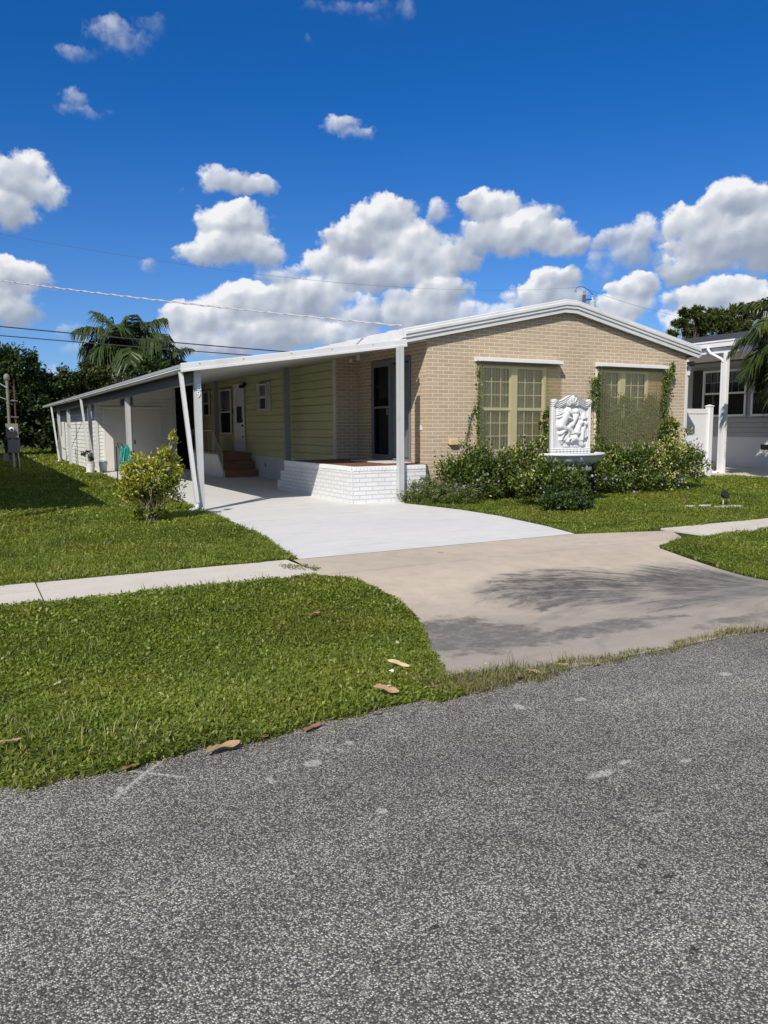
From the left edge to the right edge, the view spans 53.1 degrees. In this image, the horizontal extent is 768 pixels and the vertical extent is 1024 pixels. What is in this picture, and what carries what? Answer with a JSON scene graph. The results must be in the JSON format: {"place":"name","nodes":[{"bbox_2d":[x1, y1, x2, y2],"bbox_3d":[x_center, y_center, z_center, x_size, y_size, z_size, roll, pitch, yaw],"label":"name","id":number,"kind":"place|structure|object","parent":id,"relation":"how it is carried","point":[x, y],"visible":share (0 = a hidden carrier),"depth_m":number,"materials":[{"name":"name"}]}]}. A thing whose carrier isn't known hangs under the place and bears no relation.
{"place":"outdoors","nodes":[
{"label":"outdoors","id":0,"kind":"place"},
{"bbox_2d":[0,560,320,607],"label":"sidewalk","id":1,"kind":"structure","parent":0,"point":[77,588],"depth_m":7.78,"materials":[{"name":"concrete"}]},
{"bbox_2d":[278,563,320,570],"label":"weeds","id":2,"kind":"object","parent":1,"relation":"on","point":[314,568],"visible":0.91,"depth_m":8.48,"materials":[{"name":"green plant"}]},
{"bbox_2d":[99,469,573,558],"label":"driveway","id":3,"kind":"structure","parent":0,"point":[302,526],"depth_m":12.63,"materials":[{"name":"white concrete"}]},
{"bbox_2d":[98,461,107,471],"bbox_3d":[-9.963,-1.604,27.283,0.324,0.385,0.324,-4,7,-28],"label":"bucket","id":4,"kind":"object","parent":3,"relation":"on","point":[103,466],"visible":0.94,"depth_m":27.17,"materials":[{"name":"white plastic"}]},
{"bbox_2d":[191,430,257,477],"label":"entry steps","id":5,"kind":"structure","parent":3,"relation":"on","point":[224,463],"depth_m":24.56,"materials":[{"name":"brown paint"}]},
{"bbox_2d":[277,459,426,503],"bbox_3d":[-0.800,-0.786,17.827,1.952,0.752,4.312,-4,7,-28],"label":"porch","id":6,"kind":"object","parent":3,"relation":"on","point":[349,481],"visible":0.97,"depth_m":16.15,"materials":[{"name":"white brick"}]},
{"bbox_2d":[351,459,410,463],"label":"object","id":7,"kind":"object","parent":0,"point":[379,461],"depth_m":17.38,"materials":[{"name":"white"}]},
{"bbox_2d":[0,629,767,1023],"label":"road","id":8,"kind":"structure","parent":0,"point":[578,847],"depth_m":2.72,"materials":[{"name":"grey asphalt"}]},
{"bbox_2d":[121,761,140,769],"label":"fallen leaf","id":9,"kind":"object","parent":8,"relation":"on","point":[125,767],"visible":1,"depth_m":3.49,"materials":[{"name":"brown plant"}]},
{"bbox_2d":[206,740,239,751],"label":"fallen leaf","id":10,"kind":"object","parent":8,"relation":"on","point":[230,743],"visible":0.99,"depth_m":3.72,"materials":[{"name":"brown plant"}]},
{"bbox_2d":[304,722,320,730],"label":"fallen leaf","id":11,"kind":"object","parent":8,"relation":"on","point":[313,725],"visible":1,"depth_m":3.97,"materials":[{"name":"brown plant"}]},
{"bbox_2d":[4,634,765,802],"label":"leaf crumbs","id":12,"kind":"object","parent":8,"relation":"on","point":[355,723],"visible":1,"depth_m":3.90,"materials":[{"name":"brown plant"}]},
{"bbox_2d":[0,445,767,791],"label":"lawn","id":13,"kind":"structure","parent":0,"point":[682,535],"depth_m":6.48,"materials":[{"name":"plant"}]},
{"bbox_2d":[0,373,19,467],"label":"electric meter","id":14,"kind":"object","parent":13,"relation":"on","point":[12,432],"visible":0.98,"depth_m":29.65,"materials":[{"name":"grey metal"}]},
{"bbox_2d":[0,737,20,741],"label":"fallen leaf","id":15,"kind":"object","parent":13,"relation":"on","point":[16,739],"visible":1,"depth_m":3.73,"materials":[{"name":"brown plant"}]},
{"bbox_2d":[0,342,62,453],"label":"leafy tree","id":16,"kind":"object","parent":13,"relation":"on","point":[28,388],"visible":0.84,"depth_m":43.38,"materials":[{"name":"green plant"}]},
{"bbox_2d":[13,362,87,452],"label":"leafy tree","id":17,"kind":"object","parent":13,"relation":"on","point":[68,381],"visible":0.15,"depth_m":45.63,"materials":[{"name":"green plant"}]},
{"bbox_2d":[85,462,94,472],"bbox_3d":[-10.087,-1.508,26.425,0.324,0.385,0.324,-4,7,-28],"label":"bucket","id":18,"kind":"object","parent":13,"relation":"on","point":[90,467],"visible":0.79,"depth_m":26.32,"materials":[{"name":"white plastic"}]},
{"bbox_2d":[80,450,94,464],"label":"bucket plant","id":19,"kind":"object","parent":18,"relation":"in","point":[85,453],"visible":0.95,"depth_m":26.27,"materials":[{"name":"green plant"}]},
{"bbox_2d":[71,360,117,393],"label":"leafy tree","id":20,"kind":"object","parent":13,"relation":"on","point":[95,377],"visible":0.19,"depth_m":47.95,"materials":[{"name":"green plant"}]},
{"bbox_2d":[57,388,177,471],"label":"utility shed","id":21,"kind":"structure","parent":13,"relation":"on","point":[153,419],"depth_m":28.36,"materials":[{"name":"white"}]},
{"bbox_2d":[60,416,67,460],"bbox_3d":[-15.562,-3.561,37.177,0.044,2.070,3.500,-4,7,-28],"label":"side door","id":22,"kind":"structure","parent":21,"relation":"in","point":[62,419],"depth_m":36.40,"materials":[{"name":"white"}]},
{"bbox_2d":[104,409,132,470],"bbox_3d":[-9.621,-2.618,27.954,0.950,2.220,0.029,-4,7,-28],"label":"shed door","id":23,"kind":"structure","parent":21,"relation":"in","point":[115,424],"depth_m":27.86,"materials":[{"name":"paint"}]},
{"bbox_2d":[132,409,159,469],"bbox_3d":[-8.770,-2.671,28.394,0.950,2.220,0.059,-4,7,-28],"label":"shed door","id":24,"kind":"structure","parent":21,"relation":"in","point":[145,422],"depth_m":28.37,"materials":[{"name":"paint"}]},
{"bbox_2d":[110,371,139,384],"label":"leafy tree","id":25,"kind":"object","parent":13,"relation":"on","point":[118,380],"visible":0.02,"depth_m":47.83,"materials":[{"name":"green plant"}]},
{"bbox_2d":[69,310,187,378],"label":"royal palm","id":26,"kind":"object","parent":13,"relation":"on","point":[116,358],"visible":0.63,"depth_m":53.44,"materials":[{"name":"green plant"}]},
{"bbox_2d":[118,351,177,379],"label":"leafy tree","id":27,"kind":"object","parent":13,"relation":"on","point":[142,370],"visible":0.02,"depth_m":52.21,"materials":[{"name":"green plant"}]},
{"bbox_2d":[0,448,296,585],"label":"grass","id":28,"kind":"structure","parent":13,"relation":"on","point":[46,488],"depth_m":11.22,"materials":[{"name":"green plant"}]},
{"bbox_2d":[113,428,187,520],"bbox_3d":[-3.835,-0.585,12.692,1.107,1.588,1.080,0,6,1],"label":"yellow bush","id":29,"kind":"object","parent":13,"relation":"on","point":[139,484],"visible":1,"depth_m":12.67,"materials":[{"name":"green plant"}]},
{"bbox_2d":[163,347,194,365],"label":"royal palm","id":30,"kind":"object","parent":13,"relation":"on","point":[175,356],"visible":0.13,"depth_m":56.05,"materials":[{"name":"green plant"}]},
{"bbox_2d":[43,337,406,510],"bbox_3d":[-8.416,-3.140,27.527,4.694,3.420,29.256,-4,7,-28],"label":"carport","id":31,"kind":"object","parent":13,"relation":"on","point":[195,375],"visible":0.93,"depth_m":15.85,"materials":[{"name":"white metal"}]},
{"bbox_2d":[116,442,132,482],"bbox_3d":[-6.830,-1.292,20.250,0.418,1.089,0.227,-4,7,-28],"label":"garden hose","id":32,"kind":"object","parent":31,"relation":"attached to","point":[125,452],"visible":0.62,"depth_m":20.16,"materials":[{"name":"teal plastic"}]},
{"bbox_2d":[374,684,398,692],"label":"fallen leaf","id":33,"kind":"object","parent":13,"relation":"on","point":[390,689],"visible":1,"depth_m":4.42,"materials":[{"name":"brown plant"}]},
{"bbox_2d":[387,659,409,666],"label":"fallen leaf","id":34,"kind":"object","parent":13,"relation":"on","point":[398,662],"visible":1,"depth_m":4.98,"materials":[{"name":"beige plant"}]},
{"bbox_2d":[175,299,701,498],"bbox_3d":[-2.614,-4.047,30.876,9.140,4.584,29.350,-4,7,-28],"label":"mobile home","id":35,"kind":"object","parent":13,"relation":"on","point":[535,359],"visible":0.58,"depth_m":18.43,"materials":[{"name":"beige brick"}]},
{"bbox_2d":[201,391,210,415],"bbox_3d":[-6.757,-4.113,29.192,0.100,0.930,0.940,-4,7,-28],"label":"window","id":36,"kind":"structure","parent":35,"relation":"in","point":[206,406],"depth_m":29.21,"materials":[{"name":"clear glass"}]},
{"bbox_2d":[218,389,232,433],"bbox_3d":[-5.584,-3.524,27.081,0.100,1.550,1.380,-4,7,-28],"label":"window","id":37,"kind":"structure","parent":35,"relation":"in","point":[225,396],"depth_m":27.11,"materials":[{"name":"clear glass"}]},
{"bbox_2d":[233,383,245,451],"bbox_3d":[-4.869,-3.163,25.782,0.089,2.250,1.100,-4,7,-28],"label":"entry door","id":38,"kind":"structure","parent":35,"relation":"in","point":[238,393],"depth_m":25.78,"materials":[{"name":"white metal"}]},
{"bbox_2d":[258,383,266,410],"bbox_3d":[-3.725,-3.523,23.621,0.100,0.810,0.720,-4,7,-28],"label":"window","id":39,"kind":"structure","parent":35,"relation":"in","point":[262,388],"depth_m":23.66,"materials":[{"name":"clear glass"}]},
{"bbox_2d":[371,356,410,461],"bbox_3d":[0.353,-2.392,18.060,0.540,2.340,1.860,-4,7,-28],"label":"sliding door","id":40,"kind":"structure","parent":35,"relation":"in","point":[383,372],"depth_m":18.07,"materials":[{"name":"black glass"}]},
{"bbox_2d":[465,403,480,444],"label":"climbing vine","id":41,"kind":"object","parent":35,"relation":"attached to","point":[469,424],"visible":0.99,"depth_m":17.00,"materials":[{"name":"green plant"}]},
{"bbox_2d":[474,361,485,456],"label":"climbing vine","id":42,"kind":"object","parent":35,"relation":"attached to","point":[479,415],"visible":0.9,"depth_m":17.04,"materials":[{"name":"green plant"}]},
{"bbox_2d":[480,365,545,451],"bbox_3d":[2.906,-2.364,17.692,1.840,1.920,0.300,-4,7,-28],"label":"window","id":43,"kind":"structure","parent":35,"relation":"in","point":[510,398],"depth_m":17.61,"materials":[{"name":"beige glass"}]},
{"bbox_2d":[587,377,601,408],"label":"climbing vine","id":44,"kind":"object","parent":35,"relation":"attached to","point":[593,392],"visible":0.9,"depth_m":18.55,"materials":[{"name":"green plant"}]},
{"bbox_2d":[591,369,609,447],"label":"climbing vine","id":45,"kind":"object","parent":35,"relation":"attached to","point":[601,411],"visible":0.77,"depth_m":18.69,"materials":[{"name":"green plant"}]},
{"bbox_2d":[594,370,648,448],"bbox_3d":[5.866,-2.556,19.282,1.770,1.920,0.300,-4,7,-28],"label":"window","id":46,"kind":"structure","parent":35,"relation":"in","point":[631,382],"depth_m":19.22,"materials":[{"name":"beige glass"}]},
{"bbox_2d":[596,388,661,448],"bbox_3d":[6.136,-2.293,19.218,2.563,1.578,0.161,-4,7,-28],"label":"climbing vine","id":47,"kind":"object","parent":35,"relation":"attached to","point":[638,421],"visible":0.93,"depth_m":19.22,"materials":[{"name":"green plant"}]},
{"bbox_2d":[656,369,674,433],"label":"climbing vine","id":48,"kind":"object","parent":35,"relation":"attached to","point":[667,389],"visible":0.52,"depth_m":19.54,"materials":[{"name":"green plant"}]},
{"bbox_2d":[668,361,676,380],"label":"climbing vine","id":49,"kind":"object","parent":35,"relation":"attached to","point":[673,367],"visible":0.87,"depth_m":19.60,"materials":[{"name":"green plant"}]},
{"bbox_2d":[394,473,488,504],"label":"flowering groundcover","id":50,"kind":"object","parent":13,"relation":"on","point":[422,495],"visible":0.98,"depth_m":15.51,"materials":[{"name":"green plant"}]},
{"bbox_2d":[431,437,504,499],"bbox_3d":[1.721,-0.897,16.198,1.696,1.381,1.547,-2,7,-16],"label":"flowering shrub","id":51,"kind":"object","parent":13,"relation":"on","point":[471,466],"visible":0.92,"depth_m":15.97,"materials":[{"name":"green plant"}]},
{"bbox_2d":[482,434,545,497],"bbox_3d":[2.864,-0.969,16.611,2.026,1.420,1.618,-4,7,-28],"label":"flowering shrub","id":52,"kind":"object","parent":13,"relation":"on","point":[509,466],"visible":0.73,"depth_m":16.31,"materials":[{"name":"green plant"}]},
{"bbox_2d":[525,406,548,467],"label":"climbing vine","id":53,"kind":"object","parent":13,"relation":"on","point":[541,442],"visible":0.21,"depth_m":17.50,"materials":[{"name":"green plant"}]},
{"bbox_2d":[508,453,593,506],"bbox_3d":[3.271,-0.589,14.716,1.420,1.076,1.626,-4,7,-28],"label":"flowering shrub","id":54,"kind":"object","parent":13,"relation":"on","point":[536,477],"visible":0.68,"depth_m":14.59,"materials":[{"name":"green plant"}]},
{"bbox_2d":[535,480,596,510],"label":"shrub","id":55,"kind":"object","parent":13,"relation":"on","point":[563,500],"visible":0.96,"depth_m":13.91,"materials":[{"name":"green plant"}]},
{"bbox_2d":[541,395,604,481],"bbox_3d":[3.897,-1.245,15.326,1.493,2.165,0.712,-4,7,-28],"label":"wall fountain","id":56,"kind":"object","parent":13,"relation":"on","point":[569,426],"depth_m":15.35,"materials":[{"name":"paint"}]},
{"bbox_2d":[401,474,767,533],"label":"grass","id":57,"kind":"structure","parent":13,"relation":"on","point":[661,510],"depth_m":14.39,"materials":[{"name":"green plant"}]},
{"bbox_2d":[574,286,595,306],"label":"utility pole","id":58,"kind":"object","parent":13,"relation":"on","point":[592,301],"visible":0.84,"depth_m":61.93,"materials":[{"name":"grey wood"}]},
{"bbox_2d":[587,433,637,493],"bbox_3d":[4.973,-1.108,17.647,2.085,1.447,1.751,-4,7,-28],"label":"flowering shrub","id":59,"kind":"object","parent":13,"relation":"on","point":[605,471],"visible":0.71,"depth_m":17.35,"materials":[{"name":"green plant"}]},
{"bbox_2d":[608,434,678,490],"bbox_3d":[6.065,-1.148,18.175,2.085,1.394,1.713,-4,7,-28],"label":"flowering shrub","id":60,"kind":"object","parent":13,"relation":"on","point":[645,458],"visible":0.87,"depth_m":17.89,"materials":[{"name":"green plant"}]},
{"bbox_2d":[650,416,715,488],"bbox_3d":[7.172,-1.452,18.871,1.863,1.837,1.586,-4,7,-28],"label":"flowering shrub","id":61,"kind":"object","parent":13,"relation":"on","point":[686,465],"visible":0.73,"depth_m":18.71,"materials":[{"name":"green plant"}]},
{"bbox_2d":[665,304,717,338],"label":"pine tree","id":62,"kind":"object","parent":13,"relation":"on","point":[695,313],"visible":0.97,"depth_m":70.32,"materials":[{"name":"green plant"}]},
{"bbox_2d":[686,404,713,475],"bbox_3d":[8.516,-2.049,22.373,2.875,2.165,0.190,-4,7,-28],"label":"vinyl fence","id":63,"kind":"object","parent":13,"relation":"on","point":[700,421],"visible":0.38,"depth_m":22.82,"materials":[{"name":"white plastic"}]},
{"bbox_2d":[682,307,741,338],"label":"pine tree","id":64,"kind":"object","parent":13,"relation":"on","point":[724,324],"visible":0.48,"depth_m":73.19,"materials":[{"name":"green plant"}]},
{"bbox_2d":[721,490,729,503],"bbox_3d":[6.589,-0.263,14.878,0.184,0.322,0.150,-4,7,-28],"label":"garden spotlight","id":65,"kind":"object","parent":13,"relation":"on","point":[724,493],"visible":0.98,"depth_m":14.87,"materials":[{"name":"black plastic"}]},
{"bbox_2d":[718,301,765,332],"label":"pine tree","id":66,"kind":"object","parent":13,"relation":"on","point":[744,322],"visible":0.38,"depth_m":76.08,"materials":[{"name":"green plant"}]},
{"bbox_3d":[-29.262,-6.834,34.343,2.160,12.644,0.507,-4,7,-28],"label":"utility pole","id":67,"kind":"object","parent":13,"relation":"on","visible":0},
{"bbox_2d":[0,335,251,355],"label":"overhead wire","id":68,"kind":"object","parent":67,"relation":"attached to","point":[125,345],"visible":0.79,"depth_m":38.10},
{"bbox_2d":[0,326,288,351],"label":"overhead wire","id":69,"kind":"object","parent":67,"relation":"attached to","point":[142,339],"visible":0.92,"depth_m":38.27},
{"bbox_2d":[0,280,402,326],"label":"overhead wire","id":70,"kind":"object","parent":67,"relation":"attached to","point":[331,318],"visible":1,"depth_m":19.13,"materials":[{"name":"silver metal"}]},
{"bbox_3d":[-30.276,-6.688,23.972,2.160,12.644,0.507,-4,7,-28],"label":"utility pole","id":71,"kind":"object","parent":13,"relation":"on","visible":0},
{"bbox_2d":[1,234,561,289],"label":"overhead wire","id":72,"kind":"object","parent":71,"relation":"attached to","point":[236,271],"visible":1,"depth_m":41.46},
{"bbox_2d":[0,0,767,406],"label":"sky","id":73,"kind":"structure","parent":0,"point":[494,153],"materials":[{"name":"blue"}]},
{"bbox_2d":[294,531,767,688],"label":"driveway apron","id":74,"kind":"object","parent":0,"point":[595,595],"visible":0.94,"depth_m":7.52,"materials":[{"name":"concrete"}]},
{"bbox_2d":[403,612,767,697],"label":"dry grass","id":75,"kind":"structure","parent":74,"relation":"on","point":[487,674],"depth_m":4.83,"materials":[{"name":"green plant"}]},
{"bbox_2d":[660,526,767,579],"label":"grass","id":76,"kind":"structure","parent":0,"point":[753,553],"depth_m":9.77,"materials":[{"name":"green plant"}]},
{"bbox_2d":[661,518,767,535],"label":"sidewalk","id":77,"kind":"structure","parent":0,"point":[717,528],"depth_m":11.63,"materials":[{"name":"concrete"}]},
{"bbox_2d":[681,330,767,472],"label":"neighbour house","id":78,"kind":"structure","parent":0,"point":[740,432],"depth_m":27.59,"materials":[{"name":"grey"}]},
{"bbox_2d":[702,369,746,416],"bbox_3d":[12.477,-4.354,28.220,0.100,1.700,1.860,-4,7,-28],"label":"window","id":79,"kind":"structure","parent":78,"relation":"in","point":[737,402],"depth_m":28.09,"materials":[{"name":"white glass"}]},
{"bbox_2d":[750,374,767,415],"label":"window","id":80,"kind":"structure","parent":78,"relation":"in","point":[755,410],"depth_m":27.10,"materials":[{"name":"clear glass"}]},
{"bbox_2d":[711,466,767,476],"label":"patio","id":81,"kind":"structure","parent":0,"point":[757,472],"depth_m":25.21,"materials":[{"name":"concrete"}]},
{"bbox_2d":[725,297,767,416],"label":"feather palm","id":82,"kind":"object","parent":81,"relation":"on","point":[756,364],"visible":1,"depth_m":21.69,"materials":[{"name":"green plant"}]}
]}

